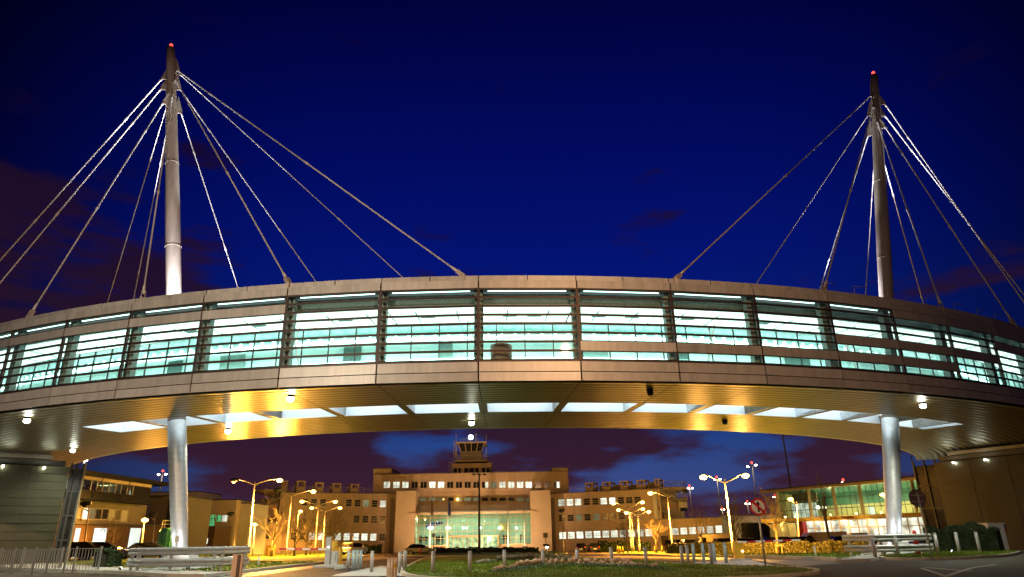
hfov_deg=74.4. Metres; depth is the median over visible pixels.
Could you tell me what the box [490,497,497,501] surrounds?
window
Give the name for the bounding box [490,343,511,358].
drum kiosk
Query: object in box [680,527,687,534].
window
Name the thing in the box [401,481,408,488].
window
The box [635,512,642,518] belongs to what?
window
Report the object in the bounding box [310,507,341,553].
street lamp
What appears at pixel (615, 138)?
sky
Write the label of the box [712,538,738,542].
parked car
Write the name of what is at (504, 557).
bollard
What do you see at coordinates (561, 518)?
window
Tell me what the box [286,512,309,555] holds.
bare tree
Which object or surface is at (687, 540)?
parked car
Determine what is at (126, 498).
office block
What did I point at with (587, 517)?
window
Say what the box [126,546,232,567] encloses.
guard rail
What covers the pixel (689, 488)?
apron mast
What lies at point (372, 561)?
bollard
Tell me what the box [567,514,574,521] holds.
window
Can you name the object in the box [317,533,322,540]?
window
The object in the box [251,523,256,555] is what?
street lamp
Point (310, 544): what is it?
bare tree
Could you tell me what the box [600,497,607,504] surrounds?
window
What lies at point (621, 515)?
window
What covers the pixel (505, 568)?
ground cover
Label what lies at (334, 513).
bare tree
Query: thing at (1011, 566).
ground
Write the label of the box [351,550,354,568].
bollard
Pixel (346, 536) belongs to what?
window
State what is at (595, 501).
window
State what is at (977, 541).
bollard
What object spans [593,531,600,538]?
window
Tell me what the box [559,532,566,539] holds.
window
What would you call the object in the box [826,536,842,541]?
parked car
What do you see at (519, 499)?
window
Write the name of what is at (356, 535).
window
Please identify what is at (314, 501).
window
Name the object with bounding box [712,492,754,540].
bare tree
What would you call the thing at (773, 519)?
bare tree
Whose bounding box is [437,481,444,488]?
window
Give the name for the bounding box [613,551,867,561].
kerb
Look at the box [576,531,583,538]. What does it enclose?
window
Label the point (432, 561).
bollard
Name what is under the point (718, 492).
apron mast
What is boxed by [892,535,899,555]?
bollard
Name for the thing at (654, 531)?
bare tree
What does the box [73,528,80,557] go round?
window
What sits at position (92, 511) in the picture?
window
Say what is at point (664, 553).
lawn
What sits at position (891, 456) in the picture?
bridge mast
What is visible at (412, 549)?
parked car
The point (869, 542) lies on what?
guard rail
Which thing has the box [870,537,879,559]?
bollard
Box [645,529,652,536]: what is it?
window
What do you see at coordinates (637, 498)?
window
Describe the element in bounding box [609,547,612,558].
bollard
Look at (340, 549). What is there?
machine cabinet
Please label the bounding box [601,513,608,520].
window
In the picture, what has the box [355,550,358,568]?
bollard
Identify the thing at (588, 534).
window
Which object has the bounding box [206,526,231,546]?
flat roofed building
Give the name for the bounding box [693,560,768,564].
pavement
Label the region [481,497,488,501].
window
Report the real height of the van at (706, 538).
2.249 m
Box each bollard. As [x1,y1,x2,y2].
[230,554,243,576]
[346,550,350,570]
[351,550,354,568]
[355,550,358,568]
[359,550,362,567]
[370,551,373,571]
[398,551,401,572]
[403,551,406,569]
[431,551,434,571]
[468,551,471,570]
[502,550,505,565]
[541,549,544,564]
[575,548,578,560]
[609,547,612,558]
[643,547,647,563]
[679,546,683,564]
[685,545,689,563]
[691,543,695,561]
[701,543,705,562]
[708,544,713,564]
[711,543,715,561]
[722,543,727,562]
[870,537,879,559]
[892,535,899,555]
[912,530,920,553]
[932,533,939,553]
[953,532,960,551]
[974,532,981,551]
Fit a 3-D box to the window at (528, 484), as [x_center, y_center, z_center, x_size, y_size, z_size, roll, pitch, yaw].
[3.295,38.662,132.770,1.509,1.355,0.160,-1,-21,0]
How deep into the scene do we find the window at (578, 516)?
127.44 m
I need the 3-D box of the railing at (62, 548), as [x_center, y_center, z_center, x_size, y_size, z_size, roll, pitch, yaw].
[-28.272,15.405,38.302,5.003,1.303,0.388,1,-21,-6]
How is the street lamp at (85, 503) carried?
on the lawn at (316, 557)
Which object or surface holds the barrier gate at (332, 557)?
on the driveway at (290, 569)
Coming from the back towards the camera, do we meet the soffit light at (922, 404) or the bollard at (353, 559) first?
the bollard at (353, 559)
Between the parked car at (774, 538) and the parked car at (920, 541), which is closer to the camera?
the parked car at (920, 541)
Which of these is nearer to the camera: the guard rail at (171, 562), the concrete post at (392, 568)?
the concrete post at (392, 568)
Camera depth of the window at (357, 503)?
127.84 m
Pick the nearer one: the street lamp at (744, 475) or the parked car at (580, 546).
the street lamp at (744, 475)
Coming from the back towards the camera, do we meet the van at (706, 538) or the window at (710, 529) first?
the window at (710, 529)
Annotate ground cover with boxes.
[472,556,582,563]
[488,561,667,572]
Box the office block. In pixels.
[53,468,170,558]
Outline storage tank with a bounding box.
[157,520,170,546]
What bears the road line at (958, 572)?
on the ground at (1011, 566)
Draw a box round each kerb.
[1,567,205,576]
[54,553,366,574]
[400,556,819,576]
[402,551,567,556]
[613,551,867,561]
[878,551,1019,560]
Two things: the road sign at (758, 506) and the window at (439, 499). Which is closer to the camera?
the road sign at (758, 506)
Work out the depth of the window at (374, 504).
129.16 m
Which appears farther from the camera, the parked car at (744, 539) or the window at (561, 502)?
the window at (561, 502)
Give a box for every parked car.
[68,542,104,559]
[77,542,130,559]
[127,542,166,557]
[341,542,367,554]
[405,544,435,553]
[574,543,586,551]
[587,543,599,551]
[664,540,670,552]
[680,539,695,543]
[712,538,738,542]
[733,538,756,543]
[758,537,792,543]
[788,536,815,544]
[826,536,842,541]
[908,532,927,551]
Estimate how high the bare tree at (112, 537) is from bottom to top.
4.381 m
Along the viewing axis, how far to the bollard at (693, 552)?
37.92 m
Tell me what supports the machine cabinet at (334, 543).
on the driveway at (290, 569)
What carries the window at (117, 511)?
in the office block
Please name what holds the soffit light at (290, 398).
attached to the footbridge
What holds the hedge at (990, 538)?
on the pavement at (862, 558)
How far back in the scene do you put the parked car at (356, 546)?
99.72 m
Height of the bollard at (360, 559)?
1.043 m
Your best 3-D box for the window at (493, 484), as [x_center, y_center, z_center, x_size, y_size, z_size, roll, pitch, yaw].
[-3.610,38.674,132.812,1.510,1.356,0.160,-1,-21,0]
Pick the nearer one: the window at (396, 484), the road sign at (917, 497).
the road sign at (917, 497)
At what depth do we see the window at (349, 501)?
127.19 m
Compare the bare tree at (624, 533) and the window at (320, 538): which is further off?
the window at (320, 538)
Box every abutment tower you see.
[0,453,86,563]
[912,444,1023,550]
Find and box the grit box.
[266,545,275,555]
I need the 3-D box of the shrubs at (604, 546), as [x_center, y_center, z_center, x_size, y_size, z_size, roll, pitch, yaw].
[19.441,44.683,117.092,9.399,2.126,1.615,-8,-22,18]
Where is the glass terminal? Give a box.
[759,476,923,541]
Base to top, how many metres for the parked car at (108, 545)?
1.490 m
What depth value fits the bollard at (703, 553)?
36.73 m
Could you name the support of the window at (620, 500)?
in the terminal building at (392, 512)
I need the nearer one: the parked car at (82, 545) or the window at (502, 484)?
the parked car at (82, 545)
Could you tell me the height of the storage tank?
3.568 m
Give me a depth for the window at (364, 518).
127.50 m
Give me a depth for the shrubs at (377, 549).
118.70 m
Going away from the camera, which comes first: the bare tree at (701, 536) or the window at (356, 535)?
the bare tree at (701, 536)
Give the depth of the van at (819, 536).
74.00 m
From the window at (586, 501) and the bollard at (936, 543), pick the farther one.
the window at (586, 501)
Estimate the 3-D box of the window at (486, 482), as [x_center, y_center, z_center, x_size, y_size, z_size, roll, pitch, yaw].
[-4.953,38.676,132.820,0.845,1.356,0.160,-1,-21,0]
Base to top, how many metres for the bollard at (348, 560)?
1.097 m
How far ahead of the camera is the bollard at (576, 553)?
35.11 m
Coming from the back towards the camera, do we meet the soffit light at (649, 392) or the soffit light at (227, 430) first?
the soffit light at (227, 430)
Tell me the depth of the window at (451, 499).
131.96 m
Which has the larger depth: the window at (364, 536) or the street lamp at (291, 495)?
the window at (364, 536)
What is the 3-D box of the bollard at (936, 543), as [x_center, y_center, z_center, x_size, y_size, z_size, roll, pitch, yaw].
[22.223,13.421,35.291,0.272,1.231,0.272,-1,-21,0]
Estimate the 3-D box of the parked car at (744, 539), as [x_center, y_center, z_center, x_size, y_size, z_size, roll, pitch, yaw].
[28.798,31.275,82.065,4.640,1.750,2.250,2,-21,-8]
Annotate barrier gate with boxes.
[279,537,345,567]
[729,539,800,560]
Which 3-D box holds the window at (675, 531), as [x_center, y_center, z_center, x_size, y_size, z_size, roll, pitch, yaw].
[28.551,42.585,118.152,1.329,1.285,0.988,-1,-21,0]
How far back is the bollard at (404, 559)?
32.18 m
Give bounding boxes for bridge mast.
[0,44,466,569]
[672,71,1023,553]
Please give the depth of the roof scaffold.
98.19 m
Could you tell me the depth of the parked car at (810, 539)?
73.92 m
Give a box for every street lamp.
[80,501,91,541]
[141,518,148,542]
[148,512,156,541]
[227,512,235,545]
[230,478,282,556]
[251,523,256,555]
[274,488,315,555]
[300,500,337,554]
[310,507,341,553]
[558,509,564,552]
[611,501,643,552]
[617,508,644,551]
[624,510,650,551]
[648,489,688,543]
[700,473,748,552]
[788,497,798,536]
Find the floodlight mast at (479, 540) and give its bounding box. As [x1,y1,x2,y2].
[472,473,485,553]
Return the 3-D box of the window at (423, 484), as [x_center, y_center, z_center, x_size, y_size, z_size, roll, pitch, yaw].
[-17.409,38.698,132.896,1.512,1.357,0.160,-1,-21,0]
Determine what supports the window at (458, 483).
in the terminal building at (392, 512)
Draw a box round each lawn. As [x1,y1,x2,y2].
[63,553,362,570]
[402,551,564,554]
[406,556,812,576]
[622,551,858,557]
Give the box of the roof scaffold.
[210,513,217,524]
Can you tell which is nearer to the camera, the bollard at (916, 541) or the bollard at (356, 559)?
the bollard at (916, 541)
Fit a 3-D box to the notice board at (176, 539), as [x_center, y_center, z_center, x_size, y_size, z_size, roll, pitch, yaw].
[-15.851,12.021,31.877,0.220,0.650,0.044,-1,-21,0]
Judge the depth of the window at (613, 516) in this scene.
124.67 m
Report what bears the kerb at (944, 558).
on the ground at (1011, 566)
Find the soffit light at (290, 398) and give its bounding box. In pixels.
[287,395,293,401]
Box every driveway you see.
[222,556,415,576]
[571,555,836,565]
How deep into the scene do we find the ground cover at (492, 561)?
42.35 m
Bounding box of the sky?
[0,0,1023,520]
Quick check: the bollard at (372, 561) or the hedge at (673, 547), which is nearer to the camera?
the bollard at (372, 561)
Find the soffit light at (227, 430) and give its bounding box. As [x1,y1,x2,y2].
[225,428,230,433]
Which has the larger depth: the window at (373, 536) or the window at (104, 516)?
the window at (373, 536)
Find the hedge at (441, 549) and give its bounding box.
[416,546,538,552]
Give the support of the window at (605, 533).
in the terminal building at (392, 512)
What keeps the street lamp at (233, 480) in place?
on the lawn at (316, 557)
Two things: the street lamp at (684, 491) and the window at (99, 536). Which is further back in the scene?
the street lamp at (684, 491)
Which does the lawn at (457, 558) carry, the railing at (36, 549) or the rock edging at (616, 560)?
the rock edging at (616, 560)
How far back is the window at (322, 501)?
125.25 m
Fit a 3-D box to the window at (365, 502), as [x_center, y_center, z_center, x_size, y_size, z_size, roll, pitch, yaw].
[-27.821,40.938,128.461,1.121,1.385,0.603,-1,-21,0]
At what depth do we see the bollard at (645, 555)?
32.49 m
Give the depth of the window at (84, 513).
66.44 m
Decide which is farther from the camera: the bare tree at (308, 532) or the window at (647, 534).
the window at (647, 534)
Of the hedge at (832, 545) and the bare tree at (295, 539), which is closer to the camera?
the hedge at (832, 545)
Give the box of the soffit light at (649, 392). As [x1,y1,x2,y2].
[646,389,653,395]
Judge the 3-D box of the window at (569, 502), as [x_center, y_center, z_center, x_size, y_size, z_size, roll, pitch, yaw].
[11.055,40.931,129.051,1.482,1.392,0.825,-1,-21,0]
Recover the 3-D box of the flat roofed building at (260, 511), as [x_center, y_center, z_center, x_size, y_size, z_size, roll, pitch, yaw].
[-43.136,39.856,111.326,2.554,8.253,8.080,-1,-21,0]
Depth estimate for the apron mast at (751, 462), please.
183.12 m
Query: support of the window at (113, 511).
in the office block
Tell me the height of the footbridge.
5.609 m
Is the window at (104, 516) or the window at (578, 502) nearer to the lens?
the window at (104, 516)
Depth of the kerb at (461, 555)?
69.47 m
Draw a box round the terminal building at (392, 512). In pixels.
[254,434,741,553]
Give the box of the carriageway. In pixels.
[803,564,925,576]
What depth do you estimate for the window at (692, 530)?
116.50 m
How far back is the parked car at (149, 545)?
61.09 m
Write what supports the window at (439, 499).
in the terminal building at (392, 512)
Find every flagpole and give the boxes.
[429,496,433,547]
[447,496,450,547]
[507,496,508,546]
[523,498,524,545]
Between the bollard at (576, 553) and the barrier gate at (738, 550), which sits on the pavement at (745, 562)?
the barrier gate at (738, 550)
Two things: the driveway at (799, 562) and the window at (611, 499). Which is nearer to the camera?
the driveway at (799, 562)
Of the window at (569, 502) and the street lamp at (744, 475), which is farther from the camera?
the window at (569, 502)
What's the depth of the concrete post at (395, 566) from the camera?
20.78 m
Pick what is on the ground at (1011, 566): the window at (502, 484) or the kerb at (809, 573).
the kerb at (809, 573)
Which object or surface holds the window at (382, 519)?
in the terminal building at (392, 512)
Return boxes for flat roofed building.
[145,491,221,524]
[147,495,212,546]
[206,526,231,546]
[209,499,255,545]
[236,502,268,554]
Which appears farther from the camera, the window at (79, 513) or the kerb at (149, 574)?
the window at (79, 513)
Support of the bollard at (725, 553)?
on the pavement at (745, 562)
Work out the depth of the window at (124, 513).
72.65 m
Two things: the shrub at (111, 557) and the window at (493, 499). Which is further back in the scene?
the window at (493, 499)
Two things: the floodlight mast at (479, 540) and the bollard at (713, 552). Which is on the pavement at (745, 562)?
the bollard at (713, 552)
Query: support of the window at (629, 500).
in the terminal building at (392, 512)
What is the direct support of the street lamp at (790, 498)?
on the lawn at (664, 553)
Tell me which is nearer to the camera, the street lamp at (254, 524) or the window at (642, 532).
the street lamp at (254, 524)
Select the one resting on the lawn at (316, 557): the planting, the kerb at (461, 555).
the planting
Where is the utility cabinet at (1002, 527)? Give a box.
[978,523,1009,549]
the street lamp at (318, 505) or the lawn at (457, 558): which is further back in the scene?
the street lamp at (318, 505)
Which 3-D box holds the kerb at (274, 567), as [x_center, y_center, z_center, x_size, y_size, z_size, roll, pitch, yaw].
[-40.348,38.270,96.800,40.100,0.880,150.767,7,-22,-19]
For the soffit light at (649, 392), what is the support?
attached to the footbridge
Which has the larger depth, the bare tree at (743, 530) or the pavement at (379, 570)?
the bare tree at (743, 530)
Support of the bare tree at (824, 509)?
on the lawn at (664, 553)
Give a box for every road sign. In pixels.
[750,498,766,564]
[908,489,933,560]
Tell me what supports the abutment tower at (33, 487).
on the ground at (1011, 566)
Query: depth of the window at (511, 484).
132.80 m
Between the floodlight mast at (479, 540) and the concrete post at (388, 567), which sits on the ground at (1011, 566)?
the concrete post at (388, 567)
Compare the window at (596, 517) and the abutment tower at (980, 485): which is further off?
the window at (596, 517)
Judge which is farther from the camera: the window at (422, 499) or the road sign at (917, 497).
the window at (422, 499)
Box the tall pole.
[782,434,790,486]
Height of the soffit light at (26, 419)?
0.280 m
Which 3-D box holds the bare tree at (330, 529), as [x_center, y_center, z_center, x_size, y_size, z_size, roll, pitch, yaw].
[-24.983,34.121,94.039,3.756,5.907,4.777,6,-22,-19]
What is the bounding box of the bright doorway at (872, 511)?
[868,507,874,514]
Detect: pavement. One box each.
[1,563,225,576]
[333,565,401,575]
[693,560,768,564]
[841,550,1023,562]
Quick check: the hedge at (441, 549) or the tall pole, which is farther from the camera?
the tall pole
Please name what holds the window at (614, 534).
in the terminal building at (392, 512)
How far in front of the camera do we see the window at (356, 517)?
126.88 m
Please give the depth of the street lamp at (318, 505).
99.23 m
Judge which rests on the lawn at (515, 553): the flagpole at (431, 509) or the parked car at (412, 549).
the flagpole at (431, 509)
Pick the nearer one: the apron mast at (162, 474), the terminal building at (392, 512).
the terminal building at (392, 512)
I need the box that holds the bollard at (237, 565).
[230,554,243,576]
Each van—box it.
[694,534,736,542]
[800,531,846,541]
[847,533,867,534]
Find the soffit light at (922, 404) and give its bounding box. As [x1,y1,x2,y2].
[919,402,925,407]
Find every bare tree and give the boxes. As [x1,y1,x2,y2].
[99,512,129,543]
[254,489,297,556]
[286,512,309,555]
[287,505,326,554]
[293,519,327,554]
[309,501,360,540]
[320,513,347,539]
[613,518,638,552]
[630,525,644,552]
[644,520,669,552]
[689,502,712,541]
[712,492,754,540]
[726,516,751,537]
[757,487,794,552]
[815,471,829,539]
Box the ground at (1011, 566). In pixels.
[0,552,1023,576]
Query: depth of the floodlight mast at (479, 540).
98.68 m
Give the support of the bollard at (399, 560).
on the pavement at (379, 570)
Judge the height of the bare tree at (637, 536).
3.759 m
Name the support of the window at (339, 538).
in the terminal building at (392, 512)
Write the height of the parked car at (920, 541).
1.750 m
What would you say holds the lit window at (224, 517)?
in the flat roofed building at (221, 508)
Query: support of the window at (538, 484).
in the terminal building at (392, 512)
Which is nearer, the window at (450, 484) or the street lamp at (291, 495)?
the street lamp at (291, 495)
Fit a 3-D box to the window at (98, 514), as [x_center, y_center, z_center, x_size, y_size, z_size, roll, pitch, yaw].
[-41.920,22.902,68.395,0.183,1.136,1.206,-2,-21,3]
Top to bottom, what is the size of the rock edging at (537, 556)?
0.570 m
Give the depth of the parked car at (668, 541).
91.85 m
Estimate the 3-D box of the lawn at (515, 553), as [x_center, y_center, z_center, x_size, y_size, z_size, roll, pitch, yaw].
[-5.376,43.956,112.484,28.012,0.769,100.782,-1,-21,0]
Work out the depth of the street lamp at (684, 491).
83.09 m
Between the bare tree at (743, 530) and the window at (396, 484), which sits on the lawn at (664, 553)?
the bare tree at (743, 530)
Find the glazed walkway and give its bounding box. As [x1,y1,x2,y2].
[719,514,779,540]
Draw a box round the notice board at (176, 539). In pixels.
[174,536,179,549]
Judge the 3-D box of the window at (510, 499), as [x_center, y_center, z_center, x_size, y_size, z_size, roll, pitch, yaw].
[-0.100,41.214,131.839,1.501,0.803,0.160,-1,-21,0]
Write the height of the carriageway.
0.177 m
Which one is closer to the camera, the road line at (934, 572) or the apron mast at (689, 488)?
the road line at (934, 572)
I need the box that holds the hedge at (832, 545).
[736,539,867,553]
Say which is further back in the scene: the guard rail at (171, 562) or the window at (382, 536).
the window at (382, 536)
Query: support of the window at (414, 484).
in the terminal building at (392, 512)
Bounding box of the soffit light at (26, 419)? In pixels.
[23,417,30,422]
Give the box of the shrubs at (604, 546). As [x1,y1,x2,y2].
[597,540,650,551]
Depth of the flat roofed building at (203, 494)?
123.14 m
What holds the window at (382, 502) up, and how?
in the terminal building at (392, 512)
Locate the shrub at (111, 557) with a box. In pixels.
[93,546,123,566]
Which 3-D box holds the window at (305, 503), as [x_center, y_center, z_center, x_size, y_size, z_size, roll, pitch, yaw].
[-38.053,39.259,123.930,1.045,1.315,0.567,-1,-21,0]
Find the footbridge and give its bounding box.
[0,275,1023,466]
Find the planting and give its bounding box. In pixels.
[122,548,243,558]
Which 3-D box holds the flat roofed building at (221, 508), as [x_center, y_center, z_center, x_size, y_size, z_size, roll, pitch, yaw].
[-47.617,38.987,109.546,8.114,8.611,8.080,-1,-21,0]
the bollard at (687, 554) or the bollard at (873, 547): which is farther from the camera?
the bollard at (687, 554)
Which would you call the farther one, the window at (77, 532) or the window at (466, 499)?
the window at (466, 499)
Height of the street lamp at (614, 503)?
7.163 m
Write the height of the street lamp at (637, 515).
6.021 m
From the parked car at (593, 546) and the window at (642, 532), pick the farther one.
the window at (642, 532)
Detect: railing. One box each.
[0,546,102,574]
[0,547,64,570]
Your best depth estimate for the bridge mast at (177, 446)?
42.07 m
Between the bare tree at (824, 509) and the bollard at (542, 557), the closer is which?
the bollard at (542, 557)
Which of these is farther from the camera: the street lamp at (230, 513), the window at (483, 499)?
the window at (483, 499)
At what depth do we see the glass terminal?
118.26 m
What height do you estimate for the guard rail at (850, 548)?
1.220 m
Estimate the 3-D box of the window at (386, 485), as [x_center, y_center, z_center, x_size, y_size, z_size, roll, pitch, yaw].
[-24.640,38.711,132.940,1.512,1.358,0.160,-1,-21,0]
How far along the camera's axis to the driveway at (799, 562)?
34.41 m
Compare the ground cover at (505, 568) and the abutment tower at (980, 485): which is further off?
the abutment tower at (980, 485)
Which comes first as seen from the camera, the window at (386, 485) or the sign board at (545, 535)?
the sign board at (545, 535)
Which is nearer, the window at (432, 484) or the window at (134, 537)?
the window at (134, 537)
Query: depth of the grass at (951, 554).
34.30 m
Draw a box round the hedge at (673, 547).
[665,541,731,553]
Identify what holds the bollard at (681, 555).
on the lawn at (457, 558)
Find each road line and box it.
[920,568,948,576]
[946,568,972,575]
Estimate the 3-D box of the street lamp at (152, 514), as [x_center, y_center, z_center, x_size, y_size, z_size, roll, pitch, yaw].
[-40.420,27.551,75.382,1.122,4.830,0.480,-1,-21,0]
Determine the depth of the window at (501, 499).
131.90 m
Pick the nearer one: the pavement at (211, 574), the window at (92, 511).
the pavement at (211, 574)
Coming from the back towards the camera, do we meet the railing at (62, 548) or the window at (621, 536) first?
the window at (621, 536)
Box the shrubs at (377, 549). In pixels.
[346,544,382,553]
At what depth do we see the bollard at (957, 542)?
37.28 m
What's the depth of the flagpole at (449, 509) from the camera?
121.59 m
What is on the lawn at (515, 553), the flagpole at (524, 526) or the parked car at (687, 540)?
the flagpole at (524, 526)
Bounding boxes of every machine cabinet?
[330,541,337,562]
[334,547,342,563]
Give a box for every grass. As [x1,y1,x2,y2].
[880,549,1016,556]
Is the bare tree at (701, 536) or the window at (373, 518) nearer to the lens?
the bare tree at (701, 536)
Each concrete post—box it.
[386,558,390,576]
[390,558,393,576]
[394,558,397,576]
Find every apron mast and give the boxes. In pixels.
[157,470,166,491]
[687,485,692,517]
[714,476,721,514]
[747,461,756,497]
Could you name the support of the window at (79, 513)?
in the office block
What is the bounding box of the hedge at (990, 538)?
[922,520,1004,550]
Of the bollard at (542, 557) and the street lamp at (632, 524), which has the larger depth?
the street lamp at (632, 524)
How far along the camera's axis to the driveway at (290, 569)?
36.54 m
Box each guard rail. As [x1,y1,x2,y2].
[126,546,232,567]
[126,546,250,570]
[841,533,933,555]
[868,535,933,552]
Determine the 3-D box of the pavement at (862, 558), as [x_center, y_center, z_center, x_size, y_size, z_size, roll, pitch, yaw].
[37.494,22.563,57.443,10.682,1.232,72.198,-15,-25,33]
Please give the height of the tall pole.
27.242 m
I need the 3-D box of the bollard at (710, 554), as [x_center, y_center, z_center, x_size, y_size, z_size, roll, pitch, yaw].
[9.543,12.832,32.371,0.272,1.094,0.272,-1,-21,0]
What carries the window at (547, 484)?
in the terminal building at (392, 512)
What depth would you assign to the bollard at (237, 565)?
19.45 m
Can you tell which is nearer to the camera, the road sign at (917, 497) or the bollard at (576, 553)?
the road sign at (917, 497)
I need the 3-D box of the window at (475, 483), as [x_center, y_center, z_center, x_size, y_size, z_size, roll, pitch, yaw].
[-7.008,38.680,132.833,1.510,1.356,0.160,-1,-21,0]
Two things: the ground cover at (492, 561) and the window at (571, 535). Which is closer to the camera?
the ground cover at (492, 561)
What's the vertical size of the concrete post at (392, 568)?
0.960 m
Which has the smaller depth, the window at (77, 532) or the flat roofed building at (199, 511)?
the window at (77, 532)
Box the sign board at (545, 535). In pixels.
[543,533,547,551]
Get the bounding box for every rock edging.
[476,552,572,563]
[493,557,659,570]
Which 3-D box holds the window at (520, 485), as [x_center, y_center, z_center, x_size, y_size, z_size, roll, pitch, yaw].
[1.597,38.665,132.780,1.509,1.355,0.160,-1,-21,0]
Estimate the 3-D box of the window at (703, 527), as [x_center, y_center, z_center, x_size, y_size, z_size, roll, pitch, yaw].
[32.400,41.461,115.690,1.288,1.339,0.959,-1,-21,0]
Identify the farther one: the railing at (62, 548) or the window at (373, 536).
the window at (373, 536)
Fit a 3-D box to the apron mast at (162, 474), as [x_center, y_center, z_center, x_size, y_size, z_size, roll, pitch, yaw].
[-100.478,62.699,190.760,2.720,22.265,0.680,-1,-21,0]
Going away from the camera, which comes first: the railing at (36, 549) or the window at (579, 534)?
the railing at (36, 549)
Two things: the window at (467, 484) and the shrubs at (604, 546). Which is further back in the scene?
the window at (467, 484)
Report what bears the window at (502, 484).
in the terminal building at (392, 512)
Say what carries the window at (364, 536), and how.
in the terminal building at (392, 512)
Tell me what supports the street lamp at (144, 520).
on the lawn at (316, 557)
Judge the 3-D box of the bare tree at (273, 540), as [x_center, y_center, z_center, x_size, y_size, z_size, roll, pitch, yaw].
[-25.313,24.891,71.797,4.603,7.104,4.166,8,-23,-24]
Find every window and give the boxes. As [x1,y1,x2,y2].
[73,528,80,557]
[76,507,82,518]
[80,507,89,520]
[88,508,96,520]
[92,528,106,541]
[94,508,102,520]
[100,508,108,520]
[107,509,115,521]
[114,509,121,520]
[119,510,128,522]
[127,528,140,547]
[222,515,226,520]
[301,498,307,505]
[310,499,316,505]
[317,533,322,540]
[320,499,325,506]
[334,533,340,540]
[343,533,349,540]
[345,499,351,506]
[353,515,359,522]
[353,533,358,540]
[354,499,360,506]
[361,533,367,540]
[362,500,368,506]
[362,516,368,522]
[370,533,376,540]
[371,500,377,507]
[371,516,376,523]
[379,516,385,523]
[379,533,385,540]
[380,500,385,507]
[383,481,390,488]
[392,481,399,488]
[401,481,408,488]
[411,481,418,488]
[419,497,426,501]
[420,481,426,488]
[428,481,435,488]
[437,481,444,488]
[437,497,444,501]
[446,481,453,488]
[447,497,454,501]
[455,481,462,488]
[464,481,471,488]
[464,497,470,501]
[473,481,477,488]
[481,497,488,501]
[485,481,488,488]
[490,481,497,488]
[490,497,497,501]
[499,481,505,488]
[499,497,505,501]
[507,481,514,488]
[508,497,514,501]
[516,481,523,488]
[517,497,523,501]
[525,481,532,488]
[534,481,541,488]
[544,481,550,488]
[558,499,565,506]
[558,515,565,521]
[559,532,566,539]
[566,499,573,506]
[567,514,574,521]
[567,532,574,538]
[574,498,581,505]
[575,514,582,521]
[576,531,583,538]
[583,498,590,505]
[584,514,590,520]
[585,531,592,538]
[592,498,598,504]
[593,513,599,520]
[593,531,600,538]
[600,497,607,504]
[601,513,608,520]
[602,530,609,537]
[609,497,616,504]
[610,513,616,519]
[610,530,617,537]
[617,497,624,504]
[618,513,625,519]
[619,530,626,537]
[626,497,632,503]
[634,496,640,503]
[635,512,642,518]
[636,529,643,536]
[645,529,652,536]
[671,528,679,535]
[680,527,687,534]
[689,527,696,534]
[697,526,704,534]
[706,526,713,533]
[715,525,723,533]

